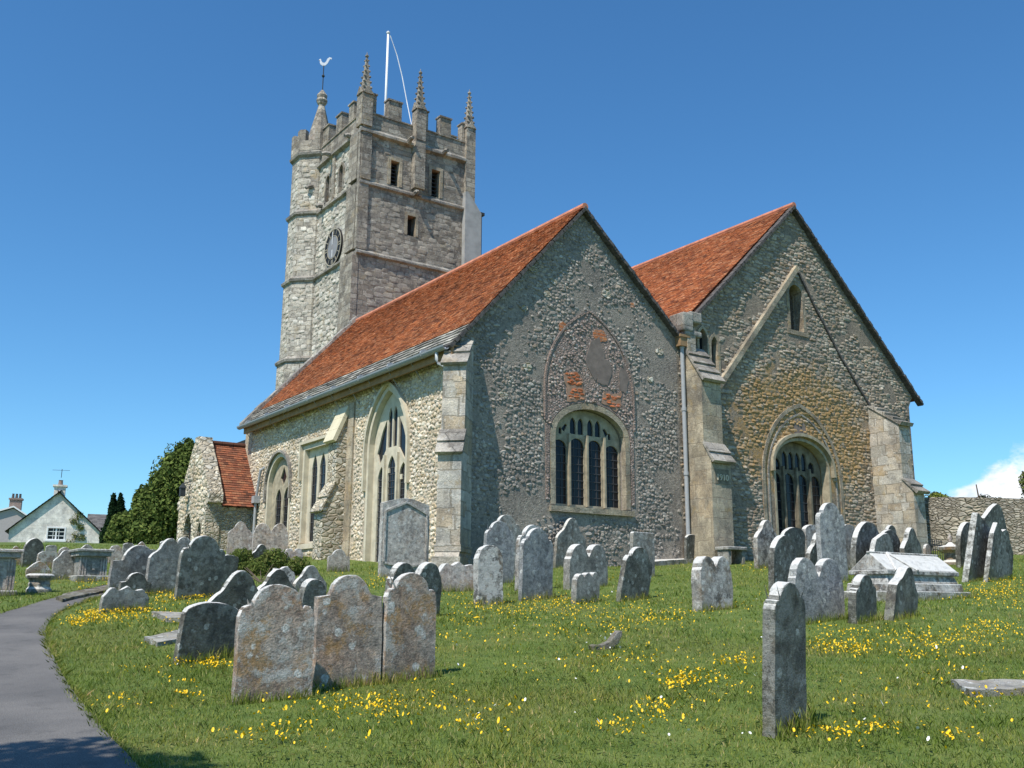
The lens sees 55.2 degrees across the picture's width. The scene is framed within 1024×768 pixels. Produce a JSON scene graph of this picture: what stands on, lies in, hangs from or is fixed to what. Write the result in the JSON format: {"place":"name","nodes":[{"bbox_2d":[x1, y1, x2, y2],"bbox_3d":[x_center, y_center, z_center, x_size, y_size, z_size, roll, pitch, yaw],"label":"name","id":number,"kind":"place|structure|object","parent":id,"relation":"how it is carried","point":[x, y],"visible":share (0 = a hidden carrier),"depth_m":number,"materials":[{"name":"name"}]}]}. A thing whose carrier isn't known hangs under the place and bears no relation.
{"place":"outdoors","nodes":[
{"label":"outdoors","id":0,"kind":"place"},
{"bbox_2d":[0,593,139,767],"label":"path","id":1,"kind":"structure","parent":0,"point":[43,722],"depth_m":7.38,"materials":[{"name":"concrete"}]},
{"bbox_2d":[0,542,1023,767],"bbox_3d":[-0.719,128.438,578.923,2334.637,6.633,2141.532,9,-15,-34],"label":"ground","id":2,"kind":"structure","parent":0,"point":[891,754],"depth_m":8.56,"materials":[{"name":"green plant"}]},
{"bbox_2d":[0,549,24,595],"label":"chest tomb","id":3,"kind":"object","parent":2,"relation":"on","point":[8,557],"visible":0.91,"depth_m":16.91,"materials":[{"name":"stone"}]},
{"bbox_2d":[0,494,26,541],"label":"house","id":4,"kind":"structure","parent":2,"relation":"on","point":[11,514],"depth_m":85.55,"materials":[{"name":"white paint"}]},
{"bbox_2d":[20,538,43,566],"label":"headstone","id":5,"kind":"object","parent":2,"relation":"on","point":[33,547],"visible":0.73,"depth_m":24.97,"materials":[{"name":"stone"}]},
{"bbox_2d":[25,561,50,576],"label":"headstone","id":6,"kind":"object","parent":2,"relation":"on","point":[38,566],"visible":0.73,"depth_m":21.54,"materials":[{"name":"grey stone"}]},
{"bbox_2d":[25,573,54,592],"bbox_3d":[-8.702,3.764,18.029,0.477,0.530,0.486,9,-15,-34],"label":"pedestal stump","id":7,"kind":"object","parent":2,"relation":"on","point":[38,582],"visible":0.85,"depth_m":17.88,"materials":[{"name":"white stone"}]},
{"bbox_2d":[36,551,59,567],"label":"headstone","id":8,"kind":"object","parent":2,"relation":"on","point":[47,557],"visible":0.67,"depth_m":24.40,"materials":[{"name":"grey stone"}]},
{"bbox_2d":[45,545,56,551],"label":"headstone","id":9,"kind":"object","parent":2,"relation":"on","point":[51,548],"visible":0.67,"depth_m":28.16,"materials":[{"name":"grey stone"}]},
{"bbox_2d":[5,470,106,542],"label":"cottage","id":10,"kind":"structure","parent":2,"relation":"on","point":[58,516],"depth_m":66.52,"materials":[{"name":"paint"}]},
{"bbox_2d":[44,527,65,541],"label":"window","id":11,"kind":"structure","parent":10,"relation":"in","point":[53,534],"depth_m":66.29,"materials":[{"name":"white paint"}]},
{"bbox_2d":[51,550,74,579],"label":"headstone","id":12,"kind":"object","parent":2,"relation":"on","point":[63,563],"visible":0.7,"depth_m":20.65,"materials":[{"name":"grey stone"}]},
{"bbox_2d":[0,593,161,767],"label":"grass","id":13,"kind":"structure","parent":2,"relation":"on","point":[49,642],"depth_m":8.38,"materials":[{"name":"green plant"}]},
{"bbox_2d":[55,585,106,601],"bbox_3d":[-7.481,3.763,17.238,0.424,0.497,3.428,2,-13,-5],"label":"kerb stone","id":14,"kind":"object","parent":2,"relation":"on","point":[68,596],"visible":0.41,"depth_m":16.73,"materials":[{"name":"grey stone"}]},
{"bbox_2d":[68,548,113,581],"bbox_3d":[-8.877,3.947,20.560,0.728,0.920,0.880,9,-15,-34],"label":"chest tomb","id":15,"kind":"object","parent":2,"relation":"on","point":[90,563],"visible":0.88,"depth_m":20.32,"materials":[{"name":"grey stone"}]},
{"bbox_2d":[98,492,125,542],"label":"conifer","id":16,"kind":"object","parent":2,"relation":"on","point":[115,506],"visible":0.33,"depth_m":53.85,"materials":[{"name":"green plant"}]},
{"bbox_2d":[108,545,121,562],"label":"headstone","id":17,"kind":"object","parent":2,"relation":"on","point":[117,553],"visible":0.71,"depth_m":25.99,"materials":[{"name":"stone"}]},
{"bbox_2d":[99,586,148,613],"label":"headstone","id":18,"kind":"object","parent":2,"relation":"on","point":[111,597],"visible":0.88,"depth_m":14.74,"materials":[{"name":"grey stone"}]},
{"bbox_2d":[121,543,133,559],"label":"headstone","id":19,"kind":"object","parent":2,"relation":"on","point":[126,547],"visible":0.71,"depth_m":26.82,"materials":[{"name":"grey stone"}]},
{"bbox_2d":[106,545,152,590],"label":"headstone","id":20,"kind":"object","parent":2,"relation":"on","point":[134,559],"visible":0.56,"depth_m":17.71,"materials":[{"name":"grey stone"}]},
{"bbox_2d":[118,572,151,594],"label":"headstone","id":21,"kind":"object","parent":2,"relation":"on","point":[135,581],"visible":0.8,"depth_m":17.02,"materials":[{"name":"stone"}]},
{"bbox_2d":[103,437,194,543],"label":"yew tree","id":22,"kind":"object","parent":2,"relation":"on","point":[150,516],"visible":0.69,"depth_m":49.12,"materials":[{"name":"green plant"}]},
{"bbox_2d":[144,630,177,646],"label":"grave slab","id":23,"kind":"structure","parent":2,"relation":"on","point":[170,638],"depth_m":11.31,"materials":[{"name":"stone"}]},
{"bbox_2d":[145,538,180,593],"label":"headstone","id":24,"kind":"object","parent":2,"relation":"on","point":[162,566],"visible":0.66,"depth_m":17.73,"materials":[{"name":"grey stone"}]},
{"bbox_2d":[151,611,181,622],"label":"grave slab","id":25,"kind":"structure","parent":2,"relation":"on","point":[162,615],"depth_m":13.89,"materials":[{"name":"stone"}]},
{"bbox_2d":[177,537,190,548],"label":"headstone","id":26,"kind":"object","parent":2,"relation":"on","point":[181,541],"visible":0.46,"depth_m":20.85,"materials":[{"name":"grey stone"}]},
{"bbox_2d":[174,535,224,599],"bbox_3d":[-5.316,3.293,16.683,0.090,1.408,0.825,-4,-13,45],"label":"headstone","id":27,"kind":"object","parent":2,"relation":"on","point":[201,565],"visible":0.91,"depth_m":16.65,"materials":[{"name":"stone"}]},
{"bbox_2d":[173,601,238,664],"bbox_3d":[-3.188,2.759,10.227,0.090,0.946,0.669,-4,-14,45],"label":"headstone","id":28,"kind":"object","parent":2,"relation":"on","point":[206,626],"visible":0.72,"depth_m":10.18,"materials":[{"name":"stone"}]},
{"bbox_2d":[222,554,238,585],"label":"headstone","id":29,"kind":"object","parent":2,"relation":"on","point":[231,565],"visible":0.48,"depth_m":19.15,"materials":[{"name":"stone"}]},
{"bbox_2d":[207,570,257,609],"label":"headstone","id":30,"kind":"object","parent":2,"relation":"on","point":[238,589],"visible":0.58,"depth_m":13.35,"materials":[{"name":"stone"}]},
{"bbox_2d":[226,522,251,554],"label":"headstone","id":31,"kind":"object","parent":2,"relation":"on","point":[239,535],"visible":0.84,"depth_m":30.21,"materials":[{"name":"stone"}]},
{"bbox_2d":[252,544,266,561],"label":"headstone","id":32,"kind":"object","parent":2,"relation":"on","point":[259,550],"visible":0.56,"depth_m":23.85,"materials":[{"name":"stone"}]},
{"bbox_2d":[228,547,310,581],"bbox_3d":[-5.298,3.987,21.590,1.929,0.837,2.566,9,-15,-34],"label":"shrub","id":33,"kind":"object","parent":2,"relation":"on","point":[266,564],"visible":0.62,"depth_m":21.82,"materials":[{"name":"green plant"}]},
{"bbox_2d":[252,523,287,551],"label":"headstone","id":34,"kind":"object","parent":2,"relation":"on","point":[276,536],"visible":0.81,"depth_m":30.46,"materials":[{"name":"stone"}]},
{"bbox_2d":[231,584,313,703],"bbox_3d":[-1.999,2.340,8.221,0.669,1.293,0.090,9,-16,-33],"label":"headstone","id":35,"kind":"object","parent":2,"relation":"on","point":[274,640],"visible":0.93,"depth_m":8.21,"materials":[{"name":"grey stone"}]},
{"bbox_2d":[257,569,297,591],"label":"headstone","id":36,"kind":"object","parent":2,"relation":"on","point":[276,576],"visible":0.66,"depth_m":13.89,"materials":[{"name":"stone"}]},
{"bbox_2d":[273,566,294,584],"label":"headstone","id":37,"kind":"object","parent":2,"relation":"on","point":[290,573],"visible":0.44,"depth_m":16.98,"materials":[{"name":"white stone"}]},
{"bbox_2d":[285,548,302,573],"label":"headstone","id":38,"kind":"object","parent":2,"relation":"on","point":[295,552],"visible":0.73,"depth_m":22.17,"materials":[{"name":"stone"}]},
{"bbox_2d":[293,565,326,592],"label":"headstone","id":39,"kind":"object","parent":2,"relation":"on","point":[310,571],"visible":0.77,"depth_m":17.13,"materials":[{"name":"grey stone"}]},
{"bbox_2d":[298,578,325,612],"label":"headstone","id":40,"kind":"object","parent":2,"relation":"on","point":[310,589],"visible":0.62,"depth_m":11.93,"materials":[{"name":"stone"}]},
{"bbox_2d":[327,549,349,571],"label":"headstone","id":41,"kind":"object","parent":2,"relation":"on","point":[339,558],"visible":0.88,"depth_m":23.57,"materials":[{"name":"stone"}]},
{"bbox_2d":[312,575,381,689],"bbox_3d":[-1.498,2.415,8.893,0.654,1.337,0.090,8,-15,-34],"label":"headstone","id":42,"kind":"object","parent":2,"relation":"on","point":[347,613],"visible":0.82,"depth_m":8.88,"materials":[{"name":"grey stone"}]},
{"bbox_2d":[378,498,429,576],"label":"memorial slab","id":43,"kind":"structure","parent":2,"relation":"on","point":[404,524],"depth_m":22.49,"materials":[{"name":"stone"}]},
{"bbox_2d":[380,572,436,682],"bbox_3d":[-0.980,2.456,9.235,0.564,1.336,0.090,10,-15,-37],"label":"headstone","id":44,"kind":"object","parent":2,"relation":"on","point":[409,609],"visible":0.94,"depth_m":9.22,"materials":[{"name":"grey stone"}]},
{"bbox_2d":[385,562,441,613],"bbox_3d":[-1.403,3.080,13.828,0.130,1.129,0.938,-4,-11,45],"label":"headstone","id":45,"kind":"object","parent":2,"relation":"on","point":[429,572],"visible":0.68,"depth_m":13.97,"materials":[{"name":"stone"}]},
{"bbox_2d":[438,562,473,591],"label":"headstone","id":46,"kind":"object","parent":2,"relation":"on","point":[459,573],"visible":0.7,"depth_m":18.15,"materials":[{"name":"stone"}]},
{"bbox_2d":[473,545,502,604],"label":"headstone","id":47,"kind":"object","parent":2,"relation":"on","point":[488,572],"visible":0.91,"depth_m":16.13,"materials":[{"name":"white stone"}]},
{"bbox_2d":[484,521,513,582],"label":"headstone","id":48,"kind":"object","parent":2,"relation":"on","point":[499,535],"visible":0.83,"depth_m":20.77,"materials":[{"name":"grey stone"}]},
{"bbox_2d":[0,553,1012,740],"bbox_3d":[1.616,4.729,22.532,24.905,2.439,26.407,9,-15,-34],"label":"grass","id":49,"kind":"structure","parent":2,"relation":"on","point":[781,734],"depth_m":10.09,"materials":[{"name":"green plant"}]},
{"bbox_2d":[497,515,519,575],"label":"headstone","id":50,"kind":"object","parent":2,"relation":"on","point":[513,526],"visible":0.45,"depth_m":22.52,"materials":[{"name":"grey stone"}]},
{"bbox_2d":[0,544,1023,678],"bbox_3d":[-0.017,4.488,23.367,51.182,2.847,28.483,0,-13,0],"label":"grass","id":51,"kind":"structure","parent":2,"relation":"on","point":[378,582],"depth_m":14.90,"materials":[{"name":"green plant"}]},
{"bbox_2d":[514,525,539,590],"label":"headstone","id":52,"kind":"object","parent":2,"relation":"on","point":[526,529],"visible":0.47,"depth_m":18.58,"materials":[{"name":"white stone"}]},
{"bbox_2d":[518,528,552,600],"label":"headstone","id":53,"kind":"object","parent":2,"relation":"on","point":[536,562],"visible":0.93,"depth_m":17.07,"materials":[{"name":"grey stone"}]},
{"bbox_2d":[52,564,1023,748],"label":"buttercups","id":54,"kind":"object","parent":2,"relation":"on","point":[948,732],"visible":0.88,"depth_m":9.78,"materials":[{"name":"yellow plant"}]},
{"bbox_2d":[176,53,929,567],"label":"parish church","id":55,"kind":"structure","parent":2,"relation":"on","point":[736,385],"depth_m":30.70,"materials":[{"name":"beige stone"}]},
{"bbox_2d":[263,450,291,530],"bbox_3d":[-7.932,4.006,33.379,0.310,3.521,2.300,9,-15,-34],"label":"window","id":56,"kind":"structure","parent":55,"relation":"in","point":[277,489],"depth_m":33.85,"materials":[{"name":"stone"}]},
{"bbox_2d":[297,434,328,548],"bbox_3d":[-6.071,3.423,30.873,0.420,3.470,2.630,9,-15,-34],"label":"window","id":57,"kind":"structure","parent":55,"relation":"in","point":[313,459],"depth_m":31.51,"materials":[{"name":"stone"}]},
{"bbox_2d":[319,57,331,89],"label":"weathercock","id":58,"kind":"object","parent":55,"relation":"on","point":[324,64],"visible":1,"depth_m":53.49,"materials":[{"name":"metal"}]},
{"bbox_2d":[361,380,410,561],"bbox_3d":[-3.430,2.383,27.189,0.330,5.070,2.640,9,-15,-34],"label":"window","id":59,"kind":"structure","parent":55,"relation":"in","point":[386,442],"depth_m":27.66,"materials":[{"name":"stone"}]},
{"bbox_2d":[384,31,411,123],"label":"flagpole","id":60,"kind":"object","parent":55,"relation":"on","point":[387,55],"visible":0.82,"depth_m":50.69,"materials":[{"name":"white metal"}]},
{"bbox_2d":[549,403,634,516],"bbox_3d":[2.104,2.039,26.706,2.900,3.012,0.390,9,-15,-34],"label":"window","id":61,"kind":"structure","parent":55,"relation":"in","point":[585,447],"depth_m":26.82,"materials":[{"name":"stone"}]},
{"bbox_2d":[697,325,709,358],"bbox_3d":[5.765,-1.130,30.069,0.526,1.339,0.325,9,-15,-34],"label":"lancet window","id":62,"kind":"structure","parent":55,"relation":"in","point":[702,343],"depth_m":30.11,"materials":[{"name":"stone"}]},
{"bbox_2d":[709,333,720,374],"bbox_3d":[6.165,-0.890,30.304,0.468,1.377,0.325,9,-15,-34],"label":"lancet window","id":63,"kind":"structure","parent":55,"relation":"in","point":[714,343],"depth_m":30.31,"materials":[{"name":"stone"}]},
{"bbox_2d":[770,433,836,535],"bbox_3d":[9.315,3.602,31.567,3.110,4.010,0.505,9,-15,-34],"label":"window","id":64,"kind":"structure","parent":55,"relation":"in","point":[797,480],"depth_m":31.93,"materials":[{"name":"stone"}]},
{"bbox_2d":[553,518,585,567],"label":"headstone","id":65,"kind":"object","parent":2,"relation":"on","point":[569,534],"visible":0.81,"depth_m":25.26,"materials":[{"name":"grey stone"}]},
{"bbox_2d":[563,544,607,589],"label":"headstone","id":66,"kind":"object","parent":2,"relation":"on","point":[579,559],"visible":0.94,"depth_m":19.12,"materials":[{"name":"grey stone"}]},
{"bbox_2d":[571,572,599,603],"bbox_3d":[1.249,3.632,16.644,0.598,0.867,0.120,13,-16,-42],"label":"footstone","id":67,"kind":"object","parent":2,"relation":"on","point":[584,586],"visible":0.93,"depth_m":16.59,"materials":[{"name":"grey stone"}]},
{"bbox_2d":[177,591,1007,740],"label":"daisies","id":68,"kind":"object","parent":2,"relation":"on","point":[917,727],"visible":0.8,"depth_m":7.93,"materials":[{"name":"white plant"}]},
{"bbox_2d":[588,630,621,650],"bbox_3d":[1.048,2.888,10.983,0.398,0.236,0.100,7,-14,-26],"label":"stone fragment","id":69,"kind":"object","parent":2,"relation":"on","point":[613,639],"visible":0.83,"depth_m":10.97,"materials":[{"name":"grey stone"}]},
{"bbox_2d":[616,547,651,601],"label":"headstone","id":70,"kind":"object","parent":2,"relation":"on","point":[635,574],"visible":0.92,"depth_m":17.05,"materials":[{"name":"stone"}]},
{"bbox_2d":[630,532,654,576],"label":"headstone","id":71,"kind":"object","parent":2,"relation":"on","point":[645,540],"visible":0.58,"depth_m":22.40,"materials":[{"name":"grey stone"}]},
{"bbox_2d":[655,558,692,565],"bbox_3d":[4.594,5.118,27.935,1.171,0.584,3.293,-2,-13,11],"label":"kerb stone","id":72,"kind":"object","parent":2,"relation":"on","point":[660,562],"visible":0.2,"depth_m":27.20,"materials":[{"name":"grey stone"}]},
{"bbox_2d":[684,534,694,560],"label":"headstone","id":73,"kind":"object","parent":2,"relation":"on","point":[689,543],"visible":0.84,"depth_m":27.77,"materials":[{"name":"stone"}]},
{"bbox_2d":[691,556,732,611],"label":"headstone","id":74,"kind":"object","parent":2,"relation":"on","point":[711,582],"visible":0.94,"depth_m":15.32,"materials":[{"name":"white stone"}]},
{"bbox_2d":[715,546,746,564],"bbox_3d":[6.079,4.904,27.102,0.760,0.770,0.500,9,-15,-34],"label":"table tomb","id":75,"kind":"object","parent":2,"relation":"on","point":[738,554],"visible":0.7,"depth_m":27.08,"materials":[{"name":"grey stone"}]},
{"bbox_2d":[753,520,776,568],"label":"headstone","id":76,"kind":"object","parent":2,"relation":"on","point":[765,534],"visible":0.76,"depth_m":25.71,"materials":[{"name":"white stone"}]},
{"bbox_2d":[768,535,795,590],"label":"headstone","id":77,"kind":"object","parent":2,"relation":"on","point":[782,555],"visible":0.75,"depth_m":18.60,"materials":[{"name":"stone"}]},
{"bbox_2d":[762,581,806,738],"bbox_3d":[1.962,2.134,7.037,0.450,1.406,0.100,8,-9,-44],"label":"headstone","id":78,"kind":"object","parent":2,"relation":"on","point":[784,690],"visible":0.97,"depth_m":6.96,"materials":[{"name":"stone"}]},
{"bbox_2d":[781,527,804,557],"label":"headstone","id":79,"kind":"object","parent":2,"relation":"on","point":[796,536],"visible":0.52,"depth_m":24.71,"materials":[{"name":"stone"}]},
{"bbox_2d":[802,525,815,557],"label":"headstone","id":80,"kind":"object","parent":2,"relation":"on","point":[809,531],"visible":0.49,"depth_m":25.11,"materials":[{"name":"white stone"}]},
{"bbox_2d":[806,533,816,565],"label":"headstone","id":81,"kind":"object","parent":2,"relation":"on","point":[811,553],"visible":0.32,"depth_m":22.18,"materials":[{"name":"stone"}]},
{"bbox_2d":[788,558,845,623],"bbox_3d":[4.300,3.073,13.802,1.147,1.229,0.130,10,-16,-37],"label":"headstone","id":82,"kind":"object","parent":2,"relation":"on","point":[820,582],"visible":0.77,"depth_m":13.78,"materials":[{"name":"grey stone"}]},
{"bbox_2d":[815,503,848,580],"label":"headstone","id":83,"kind":"object","parent":2,"relation":"on","point":[830,532],"visible":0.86,"depth_m":21.18,"materials":[{"name":"grey stone"}]},
{"bbox_2d":[845,524,854,570],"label":"headstone","id":84,"kind":"object","parent":2,"relation":"on","point":[849,529],"visible":0.32,"depth_m":24.89,"materials":[{"name":"grey stone"}]},
{"bbox_2d":[848,574,876,623],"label":"headstone","id":85,"kind":"object","parent":2,"relation":"on","point":[862,598],"visible":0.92,"depth_m":13.65,"materials":[{"name":"stone"}]},
{"bbox_2d":[850,522,878,569],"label":"headstone","id":86,"kind":"object","parent":2,"relation":"on","point":[864,534],"visible":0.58,"depth_m":23.75,"materials":[{"name":"stone"}]},
{"bbox_2d":[869,533,893,551],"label":"headstone","id":87,"kind":"object","parent":2,"relation":"on","point":[881,542],"visible":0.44,"depth_m":23.09,"materials":[{"name":"grey stone"}]},
{"bbox_2d":[880,529,900,552],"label":"headstone","id":88,"kind":"object","parent":2,"relation":"on","point":[896,543],"visible":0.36,"depth_m":24.18,"materials":[{"name":"stone"}]},
{"bbox_2d":[885,525,895,532],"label":"headstone","id":89,"kind":"object","parent":2,"relation":"on","point":[890,527],"visible":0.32,"depth_m":26.04,"materials":[{"name":"stone"}]},
{"bbox_2d":[884,566,917,620],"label":"headstone","id":90,"kind":"object","parent":2,"relation":"on","point":[901,594],"visible":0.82,"depth_m":14.07,"materials":[{"name":"stone"}]},
{"bbox_2d":[844,551,970,601],"bbox_3d":[7.143,3.602,17.778,2.440,1.069,1.040,9,-15,-34],"label":"coped tomb","id":91,"kind":"object","parent":2,"relation":"on","point":[934,575],"visible":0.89,"depth_m":17.45,"materials":[{"name":"white stone"}]},
{"bbox_2d":[900,528,921,553],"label":"headstone","id":92,"kind":"object","parent":2,"relation":"on","point":[910,542],"visible":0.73,"depth_m":24.00,"materials":[{"name":"stone"}]},
{"bbox_2d":[923,544,931,553],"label":"headstone","id":93,"kind":"object","parent":2,"relation":"on","point":[926,549],"visible":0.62,"depth_m":28.75,"materials":[{"name":"grey stone"}]},
{"bbox_2d":[929,539,942,560],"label":"railings","id":94,"kind":"object","parent":2,"relation":"on","point":[932,545],"visible":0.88,"depth_m":28.53,"materials":[{"name":"metal"}]},
{"bbox_2d":[924,491,950,496],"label":"garden tree","id":95,"kind":"object","parent":2,"relation":"on","point":[935,494],"visible":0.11,"depth_m":45.88,"materials":[{"name":"green plant"}]},
{"bbox_2d":[937,534,955,564],"bbox_3d":[12.549,4.823,27.991,0.760,1.050,0.723,9,-15,-34],"label":"urn pedestal","id":96,"kind":"object","parent":2,"relation":"on","point":[948,550],"visible":0.69,"depth_m":27.80,"materials":[{"name":"grey stone"}]},
{"bbox_2d":[955,522,969,567],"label":"headstone","id":97,"kind":"object","parent":2,"relation":"on","point":[961,538],"visible":0.52,"depth_m":26.83,"materials":[{"name":"stone"}]},
{"bbox_2d":[924,497,1023,554],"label":"boundary wall","id":98,"kind":"structure","parent":2,"relation":"on","point":[945,516],"depth_m":35.82,"materials":[{"name":"grey stone"}]},
{"bbox_2d":[962,513,990,581],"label":"headstone","id":99,"kind":"object","parent":2,"relation":"on","point":[976,547],"visible":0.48,"depth_m":21.33,"materials":[{"name":"stone"}]},
{"bbox_2d":[951,679,1023,696],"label":"grave slab","id":100,"kind":"structure","parent":2,"relation":"on","point":[1007,687],"depth_m":8.32,"materials":[{"name":"stone"}]},
{"bbox_2d":[976,484,1000,497],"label":"garden tree","id":101,"kind":"object","parent":2,"relation":"on","point":[983,496],"visible":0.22,"depth_m":45.01,"materials":[{"name":"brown plant"}]},
{"bbox_2d":[981,504,1006,529],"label":"headstone","id":102,"kind":"object","parent":2,"relation":"on","point":[992,513],"visible":0.2,"depth_m":26.09,"materials":[{"name":"stone"}]},
{"bbox_2d":[983,522,1012,581],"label":"headstone","id":103,"kind":"object","parent":2,"relation":"on","point":[999,560],"visible":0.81,"depth_m":21.43,"materials":[{"name":"stone"}]},
{"bbox_2d":[1018,471,1023,498],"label":"garden tree","id":104,"kind":"object","parent":2,"relation":"on","point":[1021,481],"visible":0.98,"depth_m":44.07,"materials":[{"name":"green plant"}]},
{"bbox_2d":[0,0,1023,516],"label":"sky","id":105,"kind":"structure","parent":0,"point":[146,167],"materials":[{"name":"blue"}]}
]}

